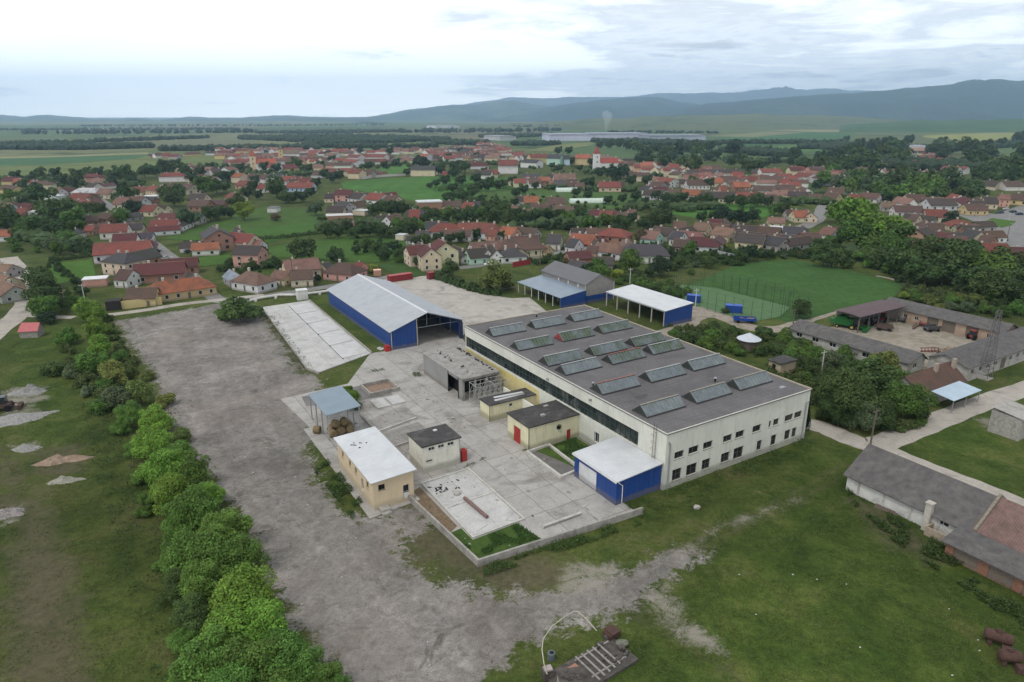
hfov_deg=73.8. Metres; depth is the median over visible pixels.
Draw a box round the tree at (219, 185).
[210,178,227,193]
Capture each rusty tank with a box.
[984,627,1014,648]
[997,648,1023,674]
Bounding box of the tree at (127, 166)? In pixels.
[119,164,137,176]
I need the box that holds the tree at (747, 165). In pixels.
[741,159,757,172]
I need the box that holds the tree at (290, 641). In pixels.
[260,628,309,675]
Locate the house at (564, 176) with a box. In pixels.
[553,172,575,179]
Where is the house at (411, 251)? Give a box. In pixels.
[402,243,428,266]
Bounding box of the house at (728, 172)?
[718,169,743,175]
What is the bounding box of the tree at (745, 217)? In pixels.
[738,212,752,224]
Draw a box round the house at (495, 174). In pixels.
[487,169,497,177]
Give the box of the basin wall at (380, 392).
[360,378,399,396]
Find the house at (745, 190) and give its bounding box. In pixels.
[740,188,752,191]
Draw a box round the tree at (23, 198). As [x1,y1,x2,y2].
[15,193,33,203]
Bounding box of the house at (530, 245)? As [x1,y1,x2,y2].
[500,234,547,257]
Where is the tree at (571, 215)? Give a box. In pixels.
[561,212,575,218]
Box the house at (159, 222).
[148,218,181,231]
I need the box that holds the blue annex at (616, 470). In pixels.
[572,436,662,504]
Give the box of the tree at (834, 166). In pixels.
[824,163,841,169]
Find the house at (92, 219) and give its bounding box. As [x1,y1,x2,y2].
[84,214,98,224]
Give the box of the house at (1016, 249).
[1009,245,1023,254]
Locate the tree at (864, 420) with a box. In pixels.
[845,401,884,430]
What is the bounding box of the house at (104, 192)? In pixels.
[95,187,115,198]
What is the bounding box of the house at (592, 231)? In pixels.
[583,226,604,234]
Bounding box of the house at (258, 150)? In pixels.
[253,149,263,152]
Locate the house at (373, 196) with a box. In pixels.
[363,191,385,201]
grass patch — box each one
[451,524,538,557]
[537,437,588,466]
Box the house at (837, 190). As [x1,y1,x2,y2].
[827,186,845,193]
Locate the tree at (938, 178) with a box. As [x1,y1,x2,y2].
[925,174,947,184]
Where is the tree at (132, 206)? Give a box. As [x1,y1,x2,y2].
[121,199,144,212]
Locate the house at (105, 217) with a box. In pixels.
[98,211,119,223]
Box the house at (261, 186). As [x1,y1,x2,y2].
[256,183,269,192]
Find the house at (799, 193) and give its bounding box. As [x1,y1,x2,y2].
[795,190,806,196]
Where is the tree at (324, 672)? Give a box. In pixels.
[310,660,343,681]
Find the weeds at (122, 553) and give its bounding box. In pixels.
[81,402,180,680]
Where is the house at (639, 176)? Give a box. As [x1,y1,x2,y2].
[632,171,649,181]
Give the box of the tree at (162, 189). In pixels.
[155,184,172,196]
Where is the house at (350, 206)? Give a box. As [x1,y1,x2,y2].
[335,200,355,213]
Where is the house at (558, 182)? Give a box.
[554,179,566,188]
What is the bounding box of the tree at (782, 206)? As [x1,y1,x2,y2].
[777,201,789,214]
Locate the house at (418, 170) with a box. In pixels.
[410,165,435,175]
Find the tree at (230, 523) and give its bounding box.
[196,507,254,540]
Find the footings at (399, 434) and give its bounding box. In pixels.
[382,422,424,458]
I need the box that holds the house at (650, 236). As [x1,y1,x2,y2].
[639,228,664,243]
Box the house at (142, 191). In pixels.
[134,185,145,195]
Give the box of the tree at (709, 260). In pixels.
[701,254,716,267]
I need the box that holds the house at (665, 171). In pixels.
[661,167,670,175]
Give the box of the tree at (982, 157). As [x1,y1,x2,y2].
[972,152,994,162]
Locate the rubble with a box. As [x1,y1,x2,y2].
[355,387,570,545]
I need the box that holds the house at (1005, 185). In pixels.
[998,180,1023,190]
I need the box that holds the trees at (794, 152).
[8,131,1023,275]
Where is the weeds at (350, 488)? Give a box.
[314,437,815,576]
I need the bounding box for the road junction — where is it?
[959,206,1023,246]
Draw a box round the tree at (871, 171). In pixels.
[865,167,878,177]
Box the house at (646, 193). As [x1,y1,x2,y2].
[642,188,664,200]
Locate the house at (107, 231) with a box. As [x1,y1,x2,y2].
[98,222,132,239]
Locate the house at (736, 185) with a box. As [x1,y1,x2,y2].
[729,180,750,191]
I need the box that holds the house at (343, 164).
[333,162,352,167]
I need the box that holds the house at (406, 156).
[398,154,413,157]
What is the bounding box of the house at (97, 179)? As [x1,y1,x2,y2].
[89,177,107,182]
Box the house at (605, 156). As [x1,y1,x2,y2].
[600,154,623,160]
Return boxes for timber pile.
[874,503,897,515]
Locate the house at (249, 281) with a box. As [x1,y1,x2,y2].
[230,267,277,293]
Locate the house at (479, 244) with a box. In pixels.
[466,240,502,251]
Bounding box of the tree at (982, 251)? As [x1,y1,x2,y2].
[965,248,990,261]
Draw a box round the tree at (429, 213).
[422,207,441,220]
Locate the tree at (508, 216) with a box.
[501,209,514,222]
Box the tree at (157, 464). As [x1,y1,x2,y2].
[134,448,186,488]
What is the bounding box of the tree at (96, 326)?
[81,315,113,338]
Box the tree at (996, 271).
[967,266,1007,295]
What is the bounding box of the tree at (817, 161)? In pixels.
[805,155,824,167]
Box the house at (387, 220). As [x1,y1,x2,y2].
[380,214,402,226]
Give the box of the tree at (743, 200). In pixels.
[734,194,752,207]
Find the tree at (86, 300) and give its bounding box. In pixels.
[70,296,105,318]
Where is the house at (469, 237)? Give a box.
[459,228,473,241]
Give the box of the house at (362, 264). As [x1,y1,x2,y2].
[354,260,369,272]
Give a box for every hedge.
[48,252,92,261]
[183,230,320,241]
[433,271,501,295]
[434,182,512,190]
[626,273,678,295]
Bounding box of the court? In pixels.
[673,285,788,321]
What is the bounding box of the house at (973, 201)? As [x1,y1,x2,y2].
[967,199,984,203]
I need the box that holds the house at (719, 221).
[708,217,722,223]
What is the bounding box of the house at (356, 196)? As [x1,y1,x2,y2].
[347,191,366,201]
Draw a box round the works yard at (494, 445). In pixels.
[281,338,632,539]
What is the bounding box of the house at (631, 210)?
[627,209,636,221]
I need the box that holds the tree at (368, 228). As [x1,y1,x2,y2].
[361,221,375,235]
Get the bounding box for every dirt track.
[657,311,835,333]
[692,306,722,316]
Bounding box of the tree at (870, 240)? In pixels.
[857,231,884,250]
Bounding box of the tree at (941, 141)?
[932,136,948,148]
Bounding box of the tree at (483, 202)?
[480,199,489,206]
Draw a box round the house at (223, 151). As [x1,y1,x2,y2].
[217,150,233,152]
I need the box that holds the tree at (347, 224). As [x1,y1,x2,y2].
[341,218,352,232]
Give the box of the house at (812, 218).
[804,209,817,222]
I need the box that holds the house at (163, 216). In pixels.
[155,211,175,219]
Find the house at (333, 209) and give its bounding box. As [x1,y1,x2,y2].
[326,204,346,213]
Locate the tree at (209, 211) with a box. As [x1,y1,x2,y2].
[199,206,220,221]
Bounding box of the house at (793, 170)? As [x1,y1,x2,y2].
[786,166,803,174]
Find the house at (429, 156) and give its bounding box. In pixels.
[419,153,432,160]
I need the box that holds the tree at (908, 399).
[880,378,939,418]
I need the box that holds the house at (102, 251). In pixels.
[92,238,153,263]
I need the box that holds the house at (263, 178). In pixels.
[259,173,268,182]
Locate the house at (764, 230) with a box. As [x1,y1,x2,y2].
[756,224,781,235]
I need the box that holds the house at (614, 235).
[597,225,633,243]
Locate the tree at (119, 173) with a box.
[104,165,130,178]
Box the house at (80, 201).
[65,198,100,204]
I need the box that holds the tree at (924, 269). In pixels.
[903,257,949,284]
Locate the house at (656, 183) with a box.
[648,180,667,186]
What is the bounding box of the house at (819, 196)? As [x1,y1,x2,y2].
[808,192,821,202]
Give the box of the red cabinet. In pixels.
[460,448,467,461]
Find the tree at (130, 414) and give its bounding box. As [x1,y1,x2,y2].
[112,399,142,426]
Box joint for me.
[289,306,343,358]
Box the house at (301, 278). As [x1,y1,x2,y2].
[290,267,313,287]
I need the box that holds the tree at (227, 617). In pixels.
[198,600,251,646]
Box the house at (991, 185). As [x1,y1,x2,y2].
[984,179,999,190]
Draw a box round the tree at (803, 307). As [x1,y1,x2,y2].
[792,298,812,317]
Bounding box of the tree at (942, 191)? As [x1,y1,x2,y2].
[931,186,954,197]
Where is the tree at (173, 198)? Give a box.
[161,191,184,206]
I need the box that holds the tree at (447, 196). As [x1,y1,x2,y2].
[441,191,456,200]
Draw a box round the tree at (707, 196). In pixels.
[697,192,713,201]
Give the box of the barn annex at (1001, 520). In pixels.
[972,493,1023,553]
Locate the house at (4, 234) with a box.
[0,229,11,241]
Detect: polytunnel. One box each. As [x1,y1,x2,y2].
[555,188,576,191]
[569,198,604,203]
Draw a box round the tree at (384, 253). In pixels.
[376,247,391,259]
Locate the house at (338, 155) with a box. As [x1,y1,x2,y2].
[324,152,340,157]
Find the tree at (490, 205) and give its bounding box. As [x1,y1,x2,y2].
[484,202,494,211]
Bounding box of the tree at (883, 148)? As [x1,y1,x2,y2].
[874,141,893,155]
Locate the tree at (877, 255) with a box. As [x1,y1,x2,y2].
[865,246,892,266]
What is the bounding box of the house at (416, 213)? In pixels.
[408,208,421,219]
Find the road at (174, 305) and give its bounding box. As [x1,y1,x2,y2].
[108,294,263,315]
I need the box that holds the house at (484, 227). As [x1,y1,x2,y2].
[471,220,500,239]
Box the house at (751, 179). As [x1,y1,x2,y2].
[740,175,758,184]
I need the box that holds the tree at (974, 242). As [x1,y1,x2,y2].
[951,237,985,250]
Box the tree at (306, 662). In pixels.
[280,641,324,681]
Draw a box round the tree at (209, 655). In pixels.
[170,623,237,681]
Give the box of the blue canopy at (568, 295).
[518,275,585,308]
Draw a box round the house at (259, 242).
[252,238,267,248]
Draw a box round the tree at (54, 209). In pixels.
[36,197,83,218]
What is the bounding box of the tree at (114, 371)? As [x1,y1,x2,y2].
[97,358,128,384]
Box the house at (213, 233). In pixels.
[199,224,234,250]
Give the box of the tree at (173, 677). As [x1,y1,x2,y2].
[163,659,210,681]
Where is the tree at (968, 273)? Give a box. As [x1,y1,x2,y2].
[952,264,993,287]
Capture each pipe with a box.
[463,496,488,518]
[541,511,581,528]
[541,611,596,673]
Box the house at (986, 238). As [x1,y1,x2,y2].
[977,234,998,242]
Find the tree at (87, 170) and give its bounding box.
[81,166,95,173]
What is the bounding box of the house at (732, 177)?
[721,175,737,179]
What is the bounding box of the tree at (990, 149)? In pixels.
[979,144,999,157]
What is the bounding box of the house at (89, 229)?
[83,224,98,234]
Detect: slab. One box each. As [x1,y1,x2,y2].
[263,300,370,371]
[290,303,316,313]
[298,311,327,322]
[308,320,338,333]
[319,330,351,345]
[330,341,366,357]
[370,398,390,408]
[385,395,405,404]
[424,470,520,535]
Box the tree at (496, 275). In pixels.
[480,258,512,289]
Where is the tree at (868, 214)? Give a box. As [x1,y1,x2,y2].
[843,202,885,239]
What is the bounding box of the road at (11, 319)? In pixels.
[0,256,31,338]
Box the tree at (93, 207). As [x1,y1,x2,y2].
[84,202,100,212]
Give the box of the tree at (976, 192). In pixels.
[966,184,982,197]
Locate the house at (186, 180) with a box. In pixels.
[184,174,206,181]
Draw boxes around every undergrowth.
[0,154,958,263]
[14,193,904,296]
[58,269,1023,432]
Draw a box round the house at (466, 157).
[462,155,473,160]
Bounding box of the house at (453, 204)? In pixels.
[441,199,462,209]
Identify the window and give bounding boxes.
[378,484,384,490]
[594,432,598,442]
[672,468,681,481]
[674,450,682,459]
[686,463,695,476]
[688,445,697,455]
[701,458,709,470]
[703,440,711,450]
[721,452,729,463]
[723,434,731,443]
[732,446,742,460]
[735,430,744,439]
[752,424,759,433]
[756,440,761,451]
[770,434,775,446]
[773,418,778,426]
[784,414,791,422]
[784,429,789,440]
[791,427,795,438]
[793,411,800,419]
[862,352,868,357]
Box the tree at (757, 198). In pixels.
[748,192,764,206]
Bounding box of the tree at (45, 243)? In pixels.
[40,236,55,251]
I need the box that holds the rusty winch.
[602,624,620,640]
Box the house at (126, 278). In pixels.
[112,267,141,287]
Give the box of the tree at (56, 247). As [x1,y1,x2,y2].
[48,240,70,254]
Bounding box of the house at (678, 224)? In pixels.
[673,219,686,227]
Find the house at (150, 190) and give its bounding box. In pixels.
[144,184,165,197]
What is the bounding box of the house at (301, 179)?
[296,177,312,181]
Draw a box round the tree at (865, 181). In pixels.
[859,175,878,192]
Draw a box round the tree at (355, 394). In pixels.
[348,390,361,400]
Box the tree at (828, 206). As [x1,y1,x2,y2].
[823,200,842,221]
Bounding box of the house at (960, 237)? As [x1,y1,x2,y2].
[947,234,968,240]
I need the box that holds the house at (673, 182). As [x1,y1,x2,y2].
[655,176,678,187]
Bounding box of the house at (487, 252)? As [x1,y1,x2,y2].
[481,244,491,255]
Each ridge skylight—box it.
[485,322,526,336]
[510,335,553,351]
[527,315,566,329]
[538,348,584,366]
[553,326,594,341]
[555,356,602,375]
[565,308,602,321]
[584,339,627,356]
[590,374,640,395]
[593,319,632,333]
[601,347,646,364]
[624,331,665,347]
[632,394,685,418]
[638,363,686,382]
[642,338,684,354]
[681,353,725,371]
[681,381,732,403]
[726,370,772,390]
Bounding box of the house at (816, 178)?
[811,175,829,185]
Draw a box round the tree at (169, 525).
[159,511,197,549]
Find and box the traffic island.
[986,218,1015,227]
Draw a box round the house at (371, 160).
[364,158,376,164]
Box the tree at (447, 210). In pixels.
[439,205,453,218]
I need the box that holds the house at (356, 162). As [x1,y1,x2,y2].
[343,158,363,166]
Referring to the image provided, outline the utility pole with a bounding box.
[870,408,879,443]
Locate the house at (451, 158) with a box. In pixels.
[442,156,454,161]
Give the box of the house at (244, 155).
[239,154,248,157]
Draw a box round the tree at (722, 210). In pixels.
[713,204,732,219]
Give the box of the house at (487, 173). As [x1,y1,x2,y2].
[474,169,493,178]
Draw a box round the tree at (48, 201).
[31,198,57,215]
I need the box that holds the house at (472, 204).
[461,201,474,208]
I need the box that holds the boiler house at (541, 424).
[506,400,579,449]
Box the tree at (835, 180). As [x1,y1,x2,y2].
[829,172,847,187]
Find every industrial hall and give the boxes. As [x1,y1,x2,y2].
[427,125,459,127]
[484,135,516,140]
[542,133,593,140]
[585,132,647,138]
[639,134,705,139]
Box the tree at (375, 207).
[367,201,382,215]
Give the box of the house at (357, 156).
[346,154,365,160]
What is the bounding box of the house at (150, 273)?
[132,260,187,283]
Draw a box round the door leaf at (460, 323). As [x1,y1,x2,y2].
[458,321,462,337]
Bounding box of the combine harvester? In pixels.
[830,314,870,332]
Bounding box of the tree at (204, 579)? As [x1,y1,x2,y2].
[174,558,231,601]
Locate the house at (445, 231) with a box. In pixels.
[440,228,459,241]
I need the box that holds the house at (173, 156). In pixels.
[168,153,181,158]
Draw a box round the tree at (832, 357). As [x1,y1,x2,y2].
[820,349,846,370]
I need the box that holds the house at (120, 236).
[111,232,140,241]
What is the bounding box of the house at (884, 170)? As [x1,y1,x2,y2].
[880,168,894,173]
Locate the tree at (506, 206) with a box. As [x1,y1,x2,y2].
[499,203,512,214]
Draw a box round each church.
[249,150,276,170]
[278,145,299,156]
[592,146,618,169]
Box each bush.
[5,237,19,243]
[9,242,22,251]
[31,246,40,252]
[36,310,56,324]
[37,361,65,376]
[53,326,80,344]
[60,239,76,246]
[61,364,79,377]
[62,286,71,296]
[64,294,81,305]
[80,385,92,396]
[87,398,110,414]
[94,377,114,387]
[108,420,131,433]
[111,349,129,360]
[123,442,139,457]
[130,469,148,484]
[133,505,152,516]
[136,488,154,504]
[139,369,156,381]
[151,548,174,571]
[154,392,175,407]
[165,626,196,653]
[168,427,191,442]
[213,308,225,320]
[218,295,263,321]
[242,258,258,269]
[250,305,263,316]
[260,259,275,268]
[270,213,280,220]
[314,274,320,279]
[343,386,352,391]
[367,264,378,271]
[394,255,403,262]
[477,277,491,286]
[500,280,514,288]
[576,223,583,227]
[611,269,623,277]
[614,277,623,284]
[620,274,631,280]
[627,279,640,285]
[641,284,653,289]
[652,285,663,291]
[660,288,672,295]
[661,278,674,284]
[667,329,679,336]
[671,264,679,270]
[671,289,684,296]
[679,330,695,341]
[691,260,700,266]
[694,329,709,342]
[696,336,713,349]
[697,250,709,254]
[704,328,721,338]
[718,335,728,341]
[721,307,729,312]
[724,341,737,351]
[727,325,741,334]
[732,348,746,355]
[754,326,776,338]
[755,346,768,354]
[766,342,781,354]
[774,344,786,355]
[775,335,789,342]
[777,327,791,336]
[780,253,787,258]
[782,348,799,356]
[786,340,804,354]
[790,336,801,340]
[793,353,807,367]
[795,340,808,350]
[799,340,813,350]
[801,371,813,379]
[804,350,821,359]
[809,346,826,356]
[815,410,827,420]
[825,235,838,241]
[834,247,844,252]
[835,344,854,358]
[839,258,855,268]
[840,239,854,245]
[849,250,868,260]
[862,259,874,267]
[871,421,886,430]
[880,262,895,272]
[882,420,897,430]
[898,291,910,298]
[909,288,918,292]
[911,293,923,301]
[912,417,927,425]
[920,293,939,304]
[933,303,945,308]
[944,292,963,302]
[944,301,959,309]
[954,292,969,302]
[959,300,976,311]
[966,293,989,303]
[976,301,994,312]
[981,291,998,301]
[991,305,1011,315]
[992,297,1010,306]
[1007,299,1023,314]
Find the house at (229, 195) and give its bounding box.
[223,192,247,201]
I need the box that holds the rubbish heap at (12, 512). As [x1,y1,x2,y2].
[0,508,24,519]
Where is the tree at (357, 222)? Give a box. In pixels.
[354,220,367,227]
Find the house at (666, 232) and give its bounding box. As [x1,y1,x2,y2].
[653,225,674,241]
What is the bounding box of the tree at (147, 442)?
[130,425,173,459]
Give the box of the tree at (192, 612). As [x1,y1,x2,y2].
[167,592,212,634]
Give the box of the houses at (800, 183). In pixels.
[174,139,959,205]
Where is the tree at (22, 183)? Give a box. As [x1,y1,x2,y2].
[12,178,29,186]
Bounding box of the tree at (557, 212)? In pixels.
[553,209,567,216]
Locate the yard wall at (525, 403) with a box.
[503,387,532,407]
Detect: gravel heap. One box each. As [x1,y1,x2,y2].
[0,410,58,427]
[8,384,47,396]
[11,443,42,452]
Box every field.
[0,152,148,157]
[0,152,225,175]
[0,155,146,165]
[49,259,95,283]
[131,138,255,148]
[163,206,326,238]
[172,219,360,242]
[198,254,232,266]
[268,236,411,262]
[307,143,420,149]
[340,176,517,200]
[377,165,408,173]
[378,263,453,275]
[474,188,684,208]
[525,142,594,151]
[672,203,776,219]
[712,132,802,136]
[721,132,853,145]
[772,145,826,151]
[778,130,838,131]
[923,133,1014,140]
[995,147,1021,156]
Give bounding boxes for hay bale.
[313,426,321,433]
[327,429,336,437]
[331,419,340,427]
[336,426,345,434]
[340,417,347,425]
[345,424,353,432]
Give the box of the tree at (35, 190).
[20,182,58,202]
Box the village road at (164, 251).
[102,199,564,303]
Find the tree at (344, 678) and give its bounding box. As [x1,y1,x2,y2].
[328,674,352,681]
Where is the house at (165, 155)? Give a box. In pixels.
[161,153,170,157]
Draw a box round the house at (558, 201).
[545,195,565,205]
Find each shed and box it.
[17,322,44,337]
[43,194,65,199]
[81,275,109,287]
[267,206,280,212]
[325,213,352,220]
[352,209,371,215]
[395,233,407,240]
[415,199,442,209]
[422,346,499,400]
[834,300,907,332]
[909,145,925,151]
[941,525,1023,595]
[987,399,1023,440]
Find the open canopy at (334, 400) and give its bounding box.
[308,385,360,440]
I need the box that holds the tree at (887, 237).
[880,231,911,247]
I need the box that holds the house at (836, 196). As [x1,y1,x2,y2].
[823,191,843,201]
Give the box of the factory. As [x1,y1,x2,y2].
[464,304,812,489]
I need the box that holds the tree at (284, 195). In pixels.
[276,189,294,203]
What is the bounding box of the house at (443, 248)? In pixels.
[431,237,459,266]
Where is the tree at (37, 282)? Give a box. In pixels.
[19,272,66,299]
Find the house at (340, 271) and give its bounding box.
[322,259,367,281]
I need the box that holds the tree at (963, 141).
[956,136,971,154]
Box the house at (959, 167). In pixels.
[940,165,961,172]
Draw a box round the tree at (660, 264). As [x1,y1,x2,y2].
[648,254,673,276]
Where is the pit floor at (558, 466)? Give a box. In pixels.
[532,451,573,474]
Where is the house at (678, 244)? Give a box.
[671,237,696,253]
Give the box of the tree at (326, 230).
[320,223,332,238]
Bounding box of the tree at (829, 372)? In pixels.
[811,367,839,385]
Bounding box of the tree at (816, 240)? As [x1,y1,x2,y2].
[808,237,831,246]
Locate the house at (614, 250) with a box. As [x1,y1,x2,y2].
[585,239,623,260]
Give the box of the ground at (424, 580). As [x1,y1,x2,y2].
[0,118,1023,681]
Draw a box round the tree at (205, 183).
[192,175,215,193]
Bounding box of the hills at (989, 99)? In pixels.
[664,79,1023,120]
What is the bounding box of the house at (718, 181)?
[708,176,723,186]
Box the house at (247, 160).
[239,158,249,163]
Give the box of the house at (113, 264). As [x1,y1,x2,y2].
[99,250,145,275]
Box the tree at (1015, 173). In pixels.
[1004,164,1023,180]
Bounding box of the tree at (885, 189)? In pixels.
[880,184,895,199]
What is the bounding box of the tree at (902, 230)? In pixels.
[883,222,916,238]
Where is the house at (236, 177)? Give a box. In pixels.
[230,172,248,182]
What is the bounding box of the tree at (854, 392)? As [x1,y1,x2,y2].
[814,367,889,421]
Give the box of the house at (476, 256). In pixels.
[463,246,488,265]
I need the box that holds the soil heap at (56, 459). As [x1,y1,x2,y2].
[31,454,95,465]
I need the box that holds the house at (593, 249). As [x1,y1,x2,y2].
[586,244,598,255]
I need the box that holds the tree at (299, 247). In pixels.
[285,237,316,257]
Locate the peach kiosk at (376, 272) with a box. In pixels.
[373,269,380,275]
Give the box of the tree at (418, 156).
[412,154,423,165]
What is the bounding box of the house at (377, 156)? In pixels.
[364,153,389,159]
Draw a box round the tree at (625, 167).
[618,164,629,178]
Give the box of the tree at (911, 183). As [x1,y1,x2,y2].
[902,176,922,191]
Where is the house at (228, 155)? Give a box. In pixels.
[225,153,233,158]
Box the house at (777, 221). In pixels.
[766,216,785,225]
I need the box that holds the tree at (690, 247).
[683,239,696,253]
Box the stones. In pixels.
[191,382,445,666]
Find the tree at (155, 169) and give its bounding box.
[148,164,161,177]
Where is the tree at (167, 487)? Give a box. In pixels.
[148,472,191,515]
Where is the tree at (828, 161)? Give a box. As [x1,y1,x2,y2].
[820,155,836,165]
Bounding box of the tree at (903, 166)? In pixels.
[894,162,912,172]
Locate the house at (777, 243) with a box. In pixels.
[763,234,789,252]
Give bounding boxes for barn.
[13,202,35,209]
[58,187,73,194]
[82,222,110,230]
[85,198,104,204]
[100,182,116,188]
[117,222,145,232]
[120,212,143,222]
[125,247,161,262]
[132,231,155,241]
[140,195,160,204]
[145,238,157,249]
[154,204,172,212]
[160,256,199,273]
[172,212,206,224]
[178,240,203,252]
[179,219,193,231]
[209,199,228,206]
[210,167,221,174]
[232,225,244,232]
[349,200,366,208]
[362,169,375,177]
[374,213,398,218]
[375,170,387,174]
[380,192,397,195]
[406,210,426,216]
[424,220,447,230]
[451,244,465,263]
[499,155,506,159]
[510,234,540,242]
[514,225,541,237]
[515,195,523,203]
[515,244,528,256]
[530,202,553,206]
[549,179,562,183]
[563,235,599,249]
[565,181,586,189]
[568,226,597,235]
[589,209,616,217]
[595,234,608,241]
[619,238,633,246]
[653,186,667,191]
[674,226,697,231]
[679,229,705,237]
[706,221,730,229]
[711,234,726,250]
[722,218,731,224]
[731,222,739,228]
[734,229,761,243]
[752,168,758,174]
[768,232,797,236]
[782,208,809,219]
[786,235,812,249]
[787,190,809,197]
[843,444,995,534]
[902,213,938,222]
[915,219,929,227]
[937,230,961,235]
[950,223,982,231]
[972,220,997,230]
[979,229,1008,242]
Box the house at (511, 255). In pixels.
[499,245,527,263]
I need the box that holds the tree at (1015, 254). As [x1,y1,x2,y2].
[989,245,1023,265]
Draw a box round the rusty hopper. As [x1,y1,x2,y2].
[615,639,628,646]
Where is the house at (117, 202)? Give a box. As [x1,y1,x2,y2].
[112,196,131,208]
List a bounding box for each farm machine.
[865,316,877,325]
[876,323,897,331]
[879,313,886,322]
[897,315,906,322]
[920,347,936,351]
[923,324,941,331]
[966,329,977,340]
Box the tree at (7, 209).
[0,203,19,217]
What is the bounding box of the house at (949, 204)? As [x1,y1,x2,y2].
[919,197,958,210]
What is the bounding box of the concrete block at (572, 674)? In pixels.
[556,666,583,681]
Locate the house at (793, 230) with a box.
[782,224,804,234]
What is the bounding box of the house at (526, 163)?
[521,158,543,168]
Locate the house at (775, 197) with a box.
[761,193,778,204]
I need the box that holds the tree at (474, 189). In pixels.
[466,185,479,198]
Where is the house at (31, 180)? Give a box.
[11,178,35,184]
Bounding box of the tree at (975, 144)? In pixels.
[965,138,985,151]
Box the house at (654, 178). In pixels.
[648,176,658,184]
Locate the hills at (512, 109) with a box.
[0,100,549,120]
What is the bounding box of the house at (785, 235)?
[781,233,796,237]
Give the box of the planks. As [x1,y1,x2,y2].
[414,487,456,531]
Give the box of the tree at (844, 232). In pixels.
[836,217,873,243]
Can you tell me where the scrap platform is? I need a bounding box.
[548,639,638,681]
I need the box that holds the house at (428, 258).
[416,243,441,271]
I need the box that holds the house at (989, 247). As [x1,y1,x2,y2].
[980,241,1010,251]
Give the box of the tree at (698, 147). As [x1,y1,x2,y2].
[688,141,705,153]
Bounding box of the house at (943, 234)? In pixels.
[934,230,951,237]
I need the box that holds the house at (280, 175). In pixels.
[267,173,284,179]
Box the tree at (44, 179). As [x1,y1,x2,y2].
[38,176,52,181]
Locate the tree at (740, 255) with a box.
[733,249,749,261]
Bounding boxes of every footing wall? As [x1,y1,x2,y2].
[360,413,373,426]
[379,417,415,431]
[394,441,408,446]
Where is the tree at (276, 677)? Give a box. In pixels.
[262,664,302,681]
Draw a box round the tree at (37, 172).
[27,166,46,176]
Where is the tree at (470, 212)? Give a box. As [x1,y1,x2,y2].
[464,204,477,218]
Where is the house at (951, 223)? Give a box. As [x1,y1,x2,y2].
[944,217,971,230]
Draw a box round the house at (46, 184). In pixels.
[28,180,56,189]
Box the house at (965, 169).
[957,165,969,174]
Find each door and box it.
[403,484,408,497]
[514,425,517,442]
[518,428,520,443]
[579,461,596,489]
[953,548,978,570]
[987,565,1014,588]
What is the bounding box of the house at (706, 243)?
[687,234,720,252]
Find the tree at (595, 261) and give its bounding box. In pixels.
[591,257,605,265]
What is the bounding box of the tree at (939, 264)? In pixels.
[927,258,957,283]
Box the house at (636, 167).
[632,163,640,171]
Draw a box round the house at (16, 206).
[0,202,17,209]
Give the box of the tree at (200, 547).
[160,527,224,578]
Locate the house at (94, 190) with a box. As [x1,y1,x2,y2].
[70,186,98,194]
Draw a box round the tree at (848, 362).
[837,356,867,376]
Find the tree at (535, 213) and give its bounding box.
[528,208,543,218]
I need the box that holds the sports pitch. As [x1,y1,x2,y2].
[690,260,902,321]
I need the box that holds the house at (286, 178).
[282,175,296,184]
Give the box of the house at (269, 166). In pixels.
[266,164,282,171]
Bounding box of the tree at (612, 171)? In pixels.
[603,163,622,180]
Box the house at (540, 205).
[531,203,551,207]
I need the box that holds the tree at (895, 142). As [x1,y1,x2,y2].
[888,137,906,147]
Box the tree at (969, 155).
[961,148,980,160]
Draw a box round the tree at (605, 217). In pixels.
[599,212,613,225]
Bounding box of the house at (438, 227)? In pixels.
[428,221,458,237]
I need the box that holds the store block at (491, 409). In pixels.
[479,388,535,421]
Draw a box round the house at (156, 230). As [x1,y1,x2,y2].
[146,225,180,235]
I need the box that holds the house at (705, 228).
[693,220,712,236]
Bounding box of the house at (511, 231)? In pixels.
[499,224,522,239]
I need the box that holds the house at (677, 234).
[669,229,688,245]
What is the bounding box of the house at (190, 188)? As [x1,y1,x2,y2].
[183,182,200,194]
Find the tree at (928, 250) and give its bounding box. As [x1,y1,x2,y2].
[905,233,944,265]
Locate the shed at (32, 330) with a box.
[17,322,44,337]
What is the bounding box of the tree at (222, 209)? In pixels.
[214,205,225,216]
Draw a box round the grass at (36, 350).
[0,343,170,681]
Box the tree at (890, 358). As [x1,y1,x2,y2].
[863,350,901,369]
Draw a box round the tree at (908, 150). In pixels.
[900,147,914,156]
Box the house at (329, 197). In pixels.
[324,192,334,202]
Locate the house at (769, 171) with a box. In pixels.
[757,168,782,175]
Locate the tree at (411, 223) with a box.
[400,218,416,230]
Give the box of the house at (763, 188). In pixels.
[751,184,776,191]
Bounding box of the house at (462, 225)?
[457,221,473,228]
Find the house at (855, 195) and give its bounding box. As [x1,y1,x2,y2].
[846,193,862,199]
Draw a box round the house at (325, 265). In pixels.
[321,261,332,275]
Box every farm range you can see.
[789,319,927,372]
[886,297,1018,339]
[927,327,1023,380]
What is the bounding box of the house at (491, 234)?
[485,228,498,240]
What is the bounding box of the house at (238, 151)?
[236,148,250,153]
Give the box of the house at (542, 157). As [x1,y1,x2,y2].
[527,153,547,163]
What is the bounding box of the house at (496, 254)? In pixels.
[488,244,503,263]
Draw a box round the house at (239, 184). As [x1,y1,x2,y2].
[235,179,248,188]
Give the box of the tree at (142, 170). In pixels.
[136,163,152,177]
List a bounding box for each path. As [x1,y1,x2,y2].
[21,314,75,318]
[877,275,927,288]
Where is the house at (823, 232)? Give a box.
[818,225,839,239]
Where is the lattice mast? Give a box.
[977,310,1002,380]
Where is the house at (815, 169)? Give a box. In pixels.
[805,166,823,173]
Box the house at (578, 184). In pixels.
[575,181,584,190]

